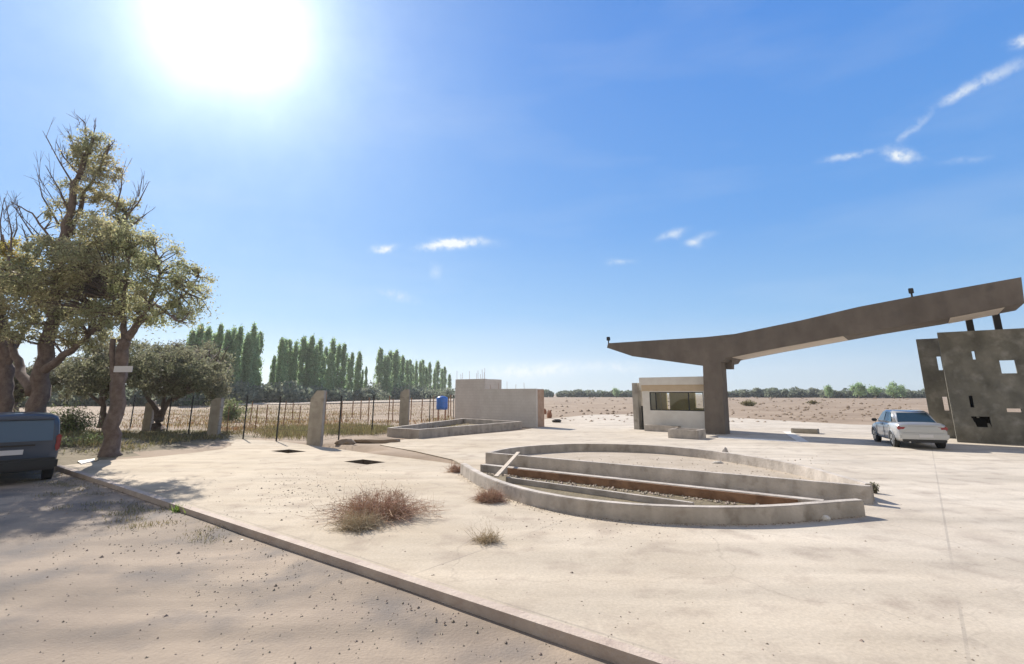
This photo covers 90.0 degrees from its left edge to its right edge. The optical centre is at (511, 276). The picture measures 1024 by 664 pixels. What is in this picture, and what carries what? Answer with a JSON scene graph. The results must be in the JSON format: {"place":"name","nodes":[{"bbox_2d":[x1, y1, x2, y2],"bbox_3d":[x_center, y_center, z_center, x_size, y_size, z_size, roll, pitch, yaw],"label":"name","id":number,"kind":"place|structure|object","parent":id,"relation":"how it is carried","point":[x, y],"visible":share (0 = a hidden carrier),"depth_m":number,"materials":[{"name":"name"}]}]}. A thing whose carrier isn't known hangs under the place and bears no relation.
{"place":"outdoors","nodes":[
{"label":"outdoors","id":0,"kind":"place"},
{"bbox_2d":[233,399,452,405],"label":"track","id":1,"kind":"structure","parent":0,"point":[333,402],"depth_m":113.91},
{"bbox_2d":[455,372,501,418],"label":"block wall","id":2,"kind":"structure","parent":0,"point":[467,398],"depth_m":38.81,"materials":[{"name":"grey"}]},
{"bbox_2d":[0,394,1020,663],"bbox_3d":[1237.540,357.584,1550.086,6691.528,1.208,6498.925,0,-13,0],"label":"ground","id":3,"kind":"structure","parent":0,"point":[42,572],"depth_m":6.09,"materials":[{"name":"beige soil"}]},
{"bbox_2d":[12,357,36,411],"bbox_3d":[-32.413,7.350,33.134,4.587,4.905,3.590,0,-13,0],"label":"bushy tree","id":4,"kind":"object","parent":3,"relation":"on","point":[19,394],"visible":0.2,"depth_m":32.94,"materials":[{"name":"green plant"}]},
{"bbox_2d":[0,191,49,411],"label":"old tree","id":5,"kind":"object","parent":3,"relation":"on","point":[7,383],"visible":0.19,"depth_m":23.63,"materials":[{"name":"green plant"}]},
{"bbox_2d":[0,412,61,479],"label":"parked van","id":6,"kind":"object","parent":3,"relation":"on","point":[30,441],"visible":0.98,"depth_m":13.32,"materials":[{"name":"blue paint"}]},
{"bbox_2d":[48,398,104,433],"bbox_3d":[-21.777,7.181,25.606,2.954,2.212,3.039,0,-13,0],"label":"shrub","id":7,"kind":"object","parent":3,"relation":"on","point":[73,422],"visible":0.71,"depth_m":25.22,"materials":[{"name":"green plant"}]},
{"bbox_2d":[0,109,160,411],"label":"tall tree","id":8,"kind":"object","parent":3,"relation":"on","point":[71,284],"visible":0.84,"depth_m":21.42,"materials":[{"name":"green plant"}]},
{"bbox_2d":[60,430,122,447],"bbox_3d":[-16.371,6.444,19.863,2.156,0.969,2.260,8,-15,-30],"label":"shrub","id":9,"kind":"object","parent":3,"relation":"on","point":[88,437],"visible":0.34,"depth_m":19.45,"materials":[{"name":"green plant"}]},
{"bbox_2d":[37,334,146,427],"bbox_3d":[-23.007,5.750,27.955,11.925,5.030,4.292,-12,-17,42],"label":"bushy tree","id":10,"kind":"object","parent":3,"relation":"on","point":[87,376],"visible":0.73,"depth_m":25.47,"materials":[{"name":"green plant"}]},
{"bbox_2d":[18,383,206,406],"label":"tree line","id":11,"kind":"object","parent":3,"relation":"on","point":[92,402],"visible":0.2,"depth_m":91.36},
{"bbox_2d":[16,470,230,543],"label":"kerb weeds","id":12,"kind":"object","parent":3,"relation":"on","point":[124,513],"visible":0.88,"depth_m":10.13,"materials":[{"name":"green plant"}]},
{"bbox_2d":[65,215,223,456],"bbox_3d":[-13.786,2.153,18.970,5.257,9.080,3.458,0,-13,0],"label":"leaning tree","id":13,"kind":"object","parent":3,"relation":"on","point":[110,428],"visible":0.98,"depth_m":19.01,"materials":[{"name":"green plant"}]},
{"bbox_2d":[113,366,132,371],"bbox_3d":[-12.972,3.106,17.126,0.620,0.200,0.110,0,-13,0],"label":"street sign","id":14,"kind":"object","parent":13,"relation":"attached to","point":[123,368],"visible":1,"depth_m":17.08,"materials":[{"name":"grey"}]},
{"bbox_2d":[141,401,156,430],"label":"fence pillar","id":15,"kind":"structure","parent":3,"relation":"on","point":[148,417],"depth_m":31.16,"materials":[{"name":"concrete"}]},
{"bbox_2d":[60,428,253,453],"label":"shade weeds","id":16,"kind":"object","parent":3,"relation":"on","point":[157,435],"visible":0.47,"depth_m":21.99,"materials":[{"name":"green plant"}]},
{"bbox_2d":[125,335,236,430],"bbox_3d":[-19.020,6.136,29.063,6.221,6.064,11.807,9,-16,-34],"label":"spreading tree","id":17,"kind":"object","parent":3,"relation":"on","point":[172,370],"visible":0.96,"depth_m":26.88,"materials":[{"name":"green plant"}]},
{"bbox_2d":[178,328,198,405],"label":"poplar tree","id":18,"kind":"object","parent":3,"relation":"on","point":[191,339],"visible":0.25,"depth_m":99.73,"materials":[{"name":"green plant"}]},
{"bbox_2d":[186,323,207,405],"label":"poplar tree","id":19,"kind":"object","parent":3,"relation":"on","point":[200,335],"visible":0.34,"depth_m":100.93,"materials":[{"name":"green plant"}]},
{"bbox_2d":[197,324,212,404],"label":"poplar tree","id":20,"kind":"object","parent":3,"relation":"on","point":[209,335],"visible":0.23,"depth_m":104.28,"materials":[{"name":"green plant"}]},
{"bbox_2d":[206,398,223,436],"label":"fence pillar","id":21,"kind":"structure","parent":3,"relation":"on","point":[215,419],"depth_m":26.56,"materials":[{"name":"concrete"}]},
{"bbox_2d":[214,323,224,355],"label":"poplar tree","id":22,"kind":"object","parent":3,"relation":"on","point":[219,337],"visible":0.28,"depth_m":109.15,"materials":[{"name":"green plant"}]},
{"bbox_2d":[221,329,232,365],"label":"poplar tree","id":23,"kind":"object","parent":3,"relation":"on","point":[228,338],"visible":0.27,"depth_m":112.80,"materials":[{"name":"green plant"}]},
{"bbox_2d":[206,394,252,420],"bbox_3d":[-22.582,10.573,40.899,3.413,2.924,2.814,10,-16,-37],"label":"shrub","id":24,"kind":"object","parent":3,"relation":"on","point":[238,411],"visible":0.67,"depth_m":40.77,"materials":[{"name":"green plant"}]},
{"bbox_2d":[226,324,236,403],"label":"poplar tree","id":25,"kind":"object","parent":3,"relation":"on","point":[234,331],"visible":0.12,"depth_m":114.71,"materials":[{"name":"green plant"}]},
{"bbox_2d":[228,329,241,396],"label":"poplar tree","id":26,"kind":"object","parent":3,"relation":"on","point":[236,342],"visible":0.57,"depth_m":110.56,"materials":[{"name":"green plant"}]},
{"bbox_2d":[232,323,244,382],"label":"poplar tree","id":27,"kind":"object","parent":3,"relation":"on","point":[239,361],"visible":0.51,"depth_m":111.59,"materials":[{"name":"green plant"}]},
{"bbox_2d":[238,330,252,381],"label":"poplar tree","id":28,"kind":"object","parent":3,"relation":"on","point":[247,339],"visible":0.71,"depth_m":114.39,"materials":[{"name":"green plant"}]},
{"bbox_2d":[241,339,254,387],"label":"poplar tree","id":29,"kind":"object","parent":3,"relation":"on","point":[249,368],"visible":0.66,"depth_m":114.11,"materials":[{"name":"green plant"}]},
{"bbox_2d":[249,321,258,389],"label":"poplar tree","id":30,"kind":"object","parent":3,"relation":"on","point":[253,331],"visible":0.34,"depth_m":117.28,"materials":[{"name":"green plant"}]},
{"bbox_2d":[253,334,260,385],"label":"poplar tree","id":31,"kind":"object","parent":3,"relation":"on","point":[256,374],"visible":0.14,"depth_m":118.58,"materials":[{"name":"green plant"}]},
{"bbox_2d":[254,331,264,385],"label":"poplar tree","id":32,"kind":"object","parent":3,"relation":"on","point":[260,361],"visible":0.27,"depth_m":124.17,"materials":[{"name":"green plant"}]},
{"bbox_2d":[268,354,276,384],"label":"poplar tree","id":33,"kind":"object","parent":3,"relation":"on","point":[272,375],"visible":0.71,"depth_m":123.48,"materials":[{"name":"green plant"}]},
{"bbox_2d":[83,403,465,432],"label":"dry grass","id":34,"kind":"structure","parent":3,"relation":"on","point":[274,423],"depth_m":40.17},
{"bbox_2d":[98,395,453,440],"bbox_3d":[-16.893,8.665,32.552,24.143,2.150,20.620,0,-13,0],"label":"wire fence","id":35,"kind":"object","parent":3,"relation":"on","point":[246,405],"visible":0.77,"depth_m":27.73,"materials":[{"name":"grey metal"}]},
{"bbox_2d":[275,335,286,385],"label":"poplar tree","id":36,"kind":"object","parent":3,"relation":"on","point":[280,371],"visible":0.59,"depth_m":126.99,"materials":[{"name":"green plant"}]},
{"bbox_2d":[282,339,289,387],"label":"poplar tree","id":37,"kind":"object","parent":3,"relation":"on","point":[286,356],"visible":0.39,"depth_m":129.71,"materials":[{"name":"green plant"}]},
{"bbox_2d":[285,339,293,387],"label":"poplar tree","id":38,"kind":"object","parent":3,"relation":"on","point":[289,364],"visible":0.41,"depth_m":133.40,"materials":[{"name":"green plant"}]},
{"bbox_2d":[169,399,419,440],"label":"green weeds","id":39,"kind":"object","parent":3,"relation":"on","point":[295,429],"visible":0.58,"depth_m":29.00,"materials":[{"name":"green plant"}]},
{"bbox_2d":[289,339,299,386],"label":"poplar tree","id":40,"kind":"object","parent":3,"relation":"on","point":[294,368],"visible":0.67,"depth_m":134.35,"materials":[{"name":"green plant"}]},
{"bbox_2d":[297,348,302,384],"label":"poplar tree","id":41,"kind":"object","parent":3,"relation":"on","point":[300,372],"visible":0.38,"depth_m":140.03,"materials":[{"name":"green plant"}]},
{"bbox_2d":[298,335,307,386],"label":"poplar tree","id":42,"kind":"object","parent":3,"relation":"on","point":[303,344],"visible":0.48,"depth_m":142.57,"materials":[{"name":"green plant"}]},
{"bbox_2d":[302,333,316,401],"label":"poplar tree","id":43,"kind":"object","parent":3,"relation":"on","point":[310,364],"visible":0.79,"depth_m":143.01,"materials":[{"name":"green plant"}]},
{"bbox_2d":[311,343,319,387],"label":"poplar tree","id":44,"kind":"object","parent":3,"relation":"on","point":[316,367],"visible":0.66,"depth_m":144.03,"materials":[{"name":"green plant"}]},
{"bbox_2d":[316,337,324,390],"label":"poplar tree","id":45,"kind":"object","parent":3,"relation":"on","point":[321,372],"visible":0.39,"depth_m":147.80,"materials":[{"name":"green plant"}]},
{"bbox_2d":[318,353,326,389],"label":"poplar tree","id":46,"kind":"object","parent":3,"relation":"on","point":[323,364],"visible":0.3,"depth_m":150.46,"materials":[{"name":"green plant"}]},
{"bbox_2d":[202,380,454,404],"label":"hedge","id":47,"kind":"object","parent":3,"relation":"on","point":[268,392],"visible":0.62,"depth_m":121.59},
{"bbox_2d":[324,350,333,389],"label":"poplar tree","id":48,"kind":"object","parent":3,"relation":"on","point":[329,375],"visible":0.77,"depth_m":153.44,"materials":[{"name":"green plant"}]},
{"bbox_2d":[327,336,337,389],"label":"poplar tree","id":49,"kind":"object","parent":3,"relation":"on","point":[333,348],"visible":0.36,"depth_m":158.28,"materials":[{"name":"green plant"}]},
{"bbox_2d":[333,342,342,388],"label":"poplar tree","id":50,"kind":"object","parent":3,"relation":"on","point":[338,361],"visible":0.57,"depth_m":160.79,"materials":[{"name":"green plant"}]},
{"bbox_2d":[337,342,349,391],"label":"poplar tree","id":51,"kind":"object","parent":3,"relation":"on","point":[343,363],"visible":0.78,"depth_m":162.21,"materials":[{"name":"green plant"}]},
{"bbox_2d":[334,439,355,444],"bbox_3d":[-7.421,7.412,22.743,0.914,0.393,0.563,0,-13,0],"label":"dirt mound","id":52,"kind":"object","parent":3,"relation":"on","point":[344,442],"visible":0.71,"depth_m":22.60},
{"bbox_2d":[347,352,355,390],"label":"poplar tree","id":53,"kind":"object","parent":3,"relation":"on","point":[351,372],"visible":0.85,"depth_m":168.36,"materials":[{"name":"green plant"}]},
{"bbox_2d":[353,351,363,390],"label":"poplar tree","id":54,"kind":"object","parent":3,"relation":"on","point":[358,384],"visible":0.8,"depth_m":175.20,"materials":[{"name":"green plant"}]},
{"bbox_2d":[363,366,367,387],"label":"poplar tree","id":55,"kind":"object","parent":3,"relation":"on","point":[366,377],"visible":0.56,"depth_m":183.61,"materials":[{"name":"green plant"}]},
{"bbox_2d":[54,465,688,663],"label":"kerb","id":56,"kind":"structure","parent":3,"relation":"on","point":[602,647],"depth_m":5.66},
{"bbox_2d":[353,436,399,442],"bbox_3d":[-6.252,7.614,23.531,2.318,0.498,1.148,0,-13,0],"label":"dirt mound","id":57,"kind":"object","parent":3,"relation":"on","point":[380,439],"visible":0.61,"depth_m":23.17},
{"bbox_2d":[373,346,385,389],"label":"poplar tree","id":58,"kind":"object","parent":3,"relation":"on","point":[379,369],"visible":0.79,"depth_m":196.86,"materials":[{"name":"green plant"}]},
{"bbox_2d":[381,354,387,397],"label":"poplar tree","id":59,"kind":"object","parent":3,"relation":"on","point":[384,373],"visible":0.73,"depth_m":198.49,"materials":[{"name":"green plant"}]},
{"bbox_2d":[383,355,391,395],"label":"poplar tree","id":60,"kind":"object","parent":3,"relation":"on","point":[389,380],"visible":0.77,"depth_m":199.38,"materials":[{"name":"green plant"}]},
{"bbox_2d":[388,350,393,398],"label":"poplar tree","id":61,"kind":"object","parent":3,"relation":"on","point":[390,354],"visible":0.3,"depth_m":206.19,"materials":[{"name":"green plant"}]},
{"bbox_2d":[392,348,400,398],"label":"poplar tree","id":62,"kind":"object","parent":3,"relation":"on","point":[397,362],"visible":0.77,"depth_m":211.24,"materials":[{"name":"green plant"}]},
{"bbox_2d":[400,355,406,388],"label":"poplar tree","id":63,"kind":"object","parent":3,"relation":"on","point":[402,376],"visible":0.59,"depth_m":218.16,"materials":[{"name":"green plant"}]},
{"bbox_2d":[399,389,409,425],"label":"fence pillar","id":64,"kind":"structure","parent":3,"relation":"on","point":[404,410],"depth_m":32.71,"materials":[{"name":"concrete"}]},
{"bbox_2d":[404,359,410,388],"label":"poplar tree","id":65,"kind":"object","parent":3,"relation":"on","point":[407,369],"visible":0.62,"depth_m":225.57,"materials":[{"name":"green plant"}]},
{"bbox_2d":[405,359,413,388],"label":"poplar tree","id":66,"kind":"object","parent":3,"relation":"on","point":[411,373],"visible":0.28,"depth_m":229.54,"materials":[{"name":"green plant"}]},
{"bbox_2d":[413,361,418,388],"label":"poplar tree","id":67,"kind":"object","parent":3,"relation":"on","point":[416,376],"visible":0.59,"depth_m":238.70,"materials":[{"name":"green plant"}]},
{"bbox_2d":[418,360,423,389],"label":"poplar tree","id":68,"kind":"object","parent":3,"relation":"on","point":[420,379],"visible":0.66,"depth_m":247.03,"materials":[{"name":"green plant"}]},
{"bbox_2d":[421,359,425,389],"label":"poplar tree","id":69,"kind":"object","parent":3,"relation":"on","point":[424,369],"visible":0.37,"depth_m":251.10,"materials":[{"name":"green plant"}]},
{"bbox_2d":[427,362,432,390],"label":"poplar tree","id":70,"kind":"object","parent":3,"relation":"on","point":[429,368],"visible":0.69,"depth_m":258.75,"materials":[{"name":"green plant"}]},
{"bbox_2d":[432,369,436,391],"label":"poplar tree","id":71,"kind":"object","parent":3,"relation":"on","point":[434,380],"visible":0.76,"depth_m":268.21,"materials":[{"name":"green plant"}]},
{"bbox_2d":[434,359,441,391],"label":"poplar tree","id":72,"kind":"object","parent":3,"relation":"on","point":[437,368],"visible":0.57,"depth_m":276.96,"materials":[{"name":"green plant"}]},
{"bbox_2d":[436,396,447,420],"bbox_3d":[-5.709,10.752,41.742,0.940,1.987,0.940,0,-13,0],"label":"water tank","id":73,"kind":"object","parent":3,"relation":"on","point":[443,402],"visible":0.92,"depth_m":41.48,"materials":[{"name":"blue plastic"}]},
{"bbox_2d":[387,418,521,438],"bbox_3d":[-4.074,9.120,31.000,5.862,0.470,10.295,-9,-16,34],"label":"planter box","id":74,"kind":"object","parent":3,"relation":"on","point":[418,431],"visible":0.93,"depth_m":28.88,"materials":[{"name":"concrete"}]},
{"bbox_2d":[0,451,1013,663],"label":"pebbles","id":75,"kind":"object","parent":3,"relation":"on","point":[410,608],"visible":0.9,"depth_m":6.55,"materials":[{"name":"stone"}]},
{"bbox_2d":[480,384,543,427],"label":"block wall","id":76,"kind":"structure","parent":3,"relation":"on","point":[525,407],"depth_m":34.98,"materials":[{"name":"grey"}]},
{"bbox_2d":[551,397,917,421],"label":"field clods","id":77,"kind":"object","parent":3,"relation":"on","point":[821,407],"visible":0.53,"depth_m":67.42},
{"bbox_2d":[544,386,925,397],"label":"tree line","id":78,"kind":"object","parent":3,"relation":"on","point":[793,392],"visible":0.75,"depth_m":282.26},
{"bbox_2d":[738,399,756,405],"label":"shrub","id":79,"kind":"object","parent":3,"relation":"on","point":[746,403],"visible":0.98,"depth_m":88.28,"materials":[{"name":"green plant"}]},
{"bbox_2d":[823,385,833,397],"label":"tree","id":80,"kind":"object","parent":3,"relation":"on","point":[829,391],"visible":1,"depth_m":243.52,"materials":[{"name":"green plant"}]},
{"bbox_2d":[848,382,868,397],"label":"tree","id":81,"kind":"object","parent":3,"relation":"on","point":[860,387],"visible":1,"depth_m":233.07,"materials":[{"name":"green plant"}]},
{"bbox_2d":[867,384,883,397],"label":"tree","id":82,"kind":"object","parent":3,"relation":"on","point":[874,390],"visible":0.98,"depth_m":242.65,"materials":[{"name":"green plant"}]},
{"bbox_2d":[885,381,902,398],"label":"tree","id":83,"kind":"object","parent":3,"relation":"on","point":[893,390],"visible":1,"depth_m":233.39,"materials":[{"name":"green plant"}]},
{"bbox_2d":[899,384,906,398],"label":"tree","id":84,"kind":"object","parent":3,"relation":"on","point":[903,393],"visible":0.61,"depth_m":238.57,"materials":[{"name":"green plant"}]},
{"bbox_2d":[0,0,1023,393],"label":"sky","id":85,"kind":"structure","parent":0,"point":[504,190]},
{"bbox_2d":[63,414,1023,663],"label":"pavement","id":86,"kind":"structure","parent":0,"point":[952,487],"depth_m":7.48,"materials":[{"name":"concrete"}]},
{"bbox_2d":[275,449,305,452],"bbox_3d":[-8.557,6.993,19.539,1.500,0.597,0.950,-10,-16,37],"label":"inspection pit","id":87,"kind":"object","parent":86,"relation":"in","point":[288,451],"visible":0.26,"depth_m":20.06,"materials":[{"name":"metal"}]},
{"bbox_2d":[306,390,326,446],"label":"fence pillar","id":88,"kind":"structure","parent":86,"relation":"on","point":[315,433],"depth_m":22.40,"materials":[{"name":"concrete"}]},
{"bbox_2d":[317,501,393,535],"bbox_3d":[-2.514,3.929,8.450,1.232,0.423,0.912,-4,-13,16],"label":"dry bush","id":89,"kind":"object","parent":86,"relation":"on","point":[366,522],"visible":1,"depth_m":8.33,"materials":[{"name":"plant"}]},
{"bbox_2d":[344,459,382,464],"bbox_3d":[-4.756,6.291,16.476,1.500,0.597,0.950,-10,-16,37],"label":"inspection pit","id":90,"kind":"object","parent":86,"relation":"in","point":[364,461],"visible":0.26,"depth_m":16.98,"materials":[{"name":"metal"}]},
{"bbox_2d":[295,478,443,526],"bbox_3d":[-2.437,3.980,9.268,2.670,0.688,2.178,0,-13,0],"label":"dry bush","id":91,"kind":"object","parent":86,"relation":"on","point":[399,509],"visible":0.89,"depth_m":9.11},
{"bbox_2d":[442,459,463,472],"bbox_3d":[-1.595,5.332,14.436,0.842,0.362,0.807,-7,-14,26],"label":"dry bush","id":92,"kind":"object","parent":86,"relation":"on","point":[454,468],"visible":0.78,"depth_m":14.39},
{"bbox_2d":[465,522,506,546],"bbox_3d":[-0.386,3.800,7.657,0.680,0.320,0.686,0,-13,0],"label":"dry bush","id":93,"kind":"object","parent":86,"relation":"on","point":[489,539],"visible":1,"depth_m":7.60,"materials":[{"name":"plant"}]},
{"bbox_2d":[468,480,511,503],"bbox_3d":[-0.470,4.406,10.532,0.925,0.422,0.860,6,-14,-26],"label":"dry bush","id":94,"kind":"object","parent":86,"relation":"on","point":[492,496],"visible":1,"depth_m":10.43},
{"bbox_2d":[458,457,861,527],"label":"mortar crumbs","id":95,"kind":"object","parent":86,"relation":"on","point":[626,490],"visible":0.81,"depth_m":10.57,"materials":[{"name":"concrete"}]},
{"bbox_2d":[644,425,680,431],"bbox_3d":[8.767,8.898,29.850,2.030,0.390,0.480,-10,-16,37],"label":"planter box","id":96,"kind":"object","parent":86,"relation":"on","point":[660,428],"visible":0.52,"depth_m":29.79,"materials":[{"name":"concrete"}]},
{"bbox_2d":[460,463,865,524],"bbox_3d":[1.793,4.569,10.806,9.233,0.320,3.148,-10,-16,36],"label":"curved basin","id":97,"kind":"object","parent":86,"relation":"on","point":[597,502],"visible":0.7,"depth_m":9.95,"materials":[{"name":"concrete"}]},
{"bbox_2d":[632,376,704,428],"bbox_3d":[10.257,7.860,31.584,4.823,3.147,3.000,-10,-16,37],"label":"guard booth","id":98,"kind":"object","parent":86,"relation":"on","point":[650,401],"visible":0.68,"depth_m":31.08,"materials":[{"name":"paint"}]},
{"bbox_2d":[649,392,703,410],"bbox_3d":[9.743,7.419,30.374,3.251,1.079,0.050,-10,-16,37],"label":"window","id":99,"kind":"structure","parent":98,"relation":"in","point":[649,392],"depth_m":30.31,"materials":[{"name":"glass"}]},
{"bbox_2d":[485,443,874,504],"bbox_3d":[4.683,5.582,15.381,10.382,0.390,5.532,-10,-16,36],"label":"crescent planter","id":100,"kind":"object","parent":86,"relation":"on","point":[804,481],"visible":0.97,"depth_m":14.03,"materials":[{"name":"concrete"}]},
{"bbox_2d":[494,452,519,476],"bbox_3d":[-0.091,4.984,13.669,0.100,0.210,3.461,-2,-13,9],"label":"plank","id":101,"kind":"object","parent":100,"relation":"on","point":[506,465],"visible":0.93,"depth_m":13.31,"materials":[{"name":"white wood"}]},
{"bbox_2d":[668,428,705,438],"bbox_3d":[8.737,7.877,25.574,1.480,0.470,1.230,-10,-16,37],"label":"planter box","id":102,"kind":"object","parent":86,"relation":"on","point":[685,433],"visible":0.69,"depth_m":25.16,"materials":[{"name":"concrete"}]},
{"bbox_2d":[718,436,802,441],"bbox_3d":[11.616,7.829,24.584,1.253,0.001,4.123,12,-17,-42],"label":"painted strip","id":103,"kind":"object","parent":86,"relation":"on","point":[725,437],"visible":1,"depth_m":24.49,"materials":[{"name":"white paint"}]},
{"bbox_2d":[783,431,807,441],"bbox_3d":[14.629,8.285,26.555,0.488,0.001,7.461,-5,-14,22],"label":"painted strip","id":104,"kind":"object","parent":86,"relation":"on","point":[796,437],"visible":0.8,"depth_m":26.25,"materials":[{"name":"white paint"}]},
{"bbox_2d":[791,428,819,433],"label":"concrete block","id":105,"kind":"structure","parent":86,"relation":"on","point":[807,430],"depth_m":28.40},
{"bbox_2d":[607,277,1023,433],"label":"entrance portal","id":106,"kind":"object","parent":86,"relation":"on","point":[715,357],"visible":0.97,"depth_m":26.06,"materials":[{"name":"concrete"}]},
{"bbox_2d":[871,410,949,447],"bbox_3d":[17.089,6.565,22.284,2.060,1.454,4.506,-5,-14,20],"label":"parked car","id":107,"kind":"object","parent":86,"relation":"on","point":[895,427],"visible":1,"depth_m":20.85,"materials":[{"name":"silver metal"}]},
{"bbox_2d":[916,314,1023,444],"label":"concrete tower","id":108,"kind":"structure","parent":86,"relation":"on","point":[982,392],"depth_m":23.21,"materials":[{"name":"grey"}]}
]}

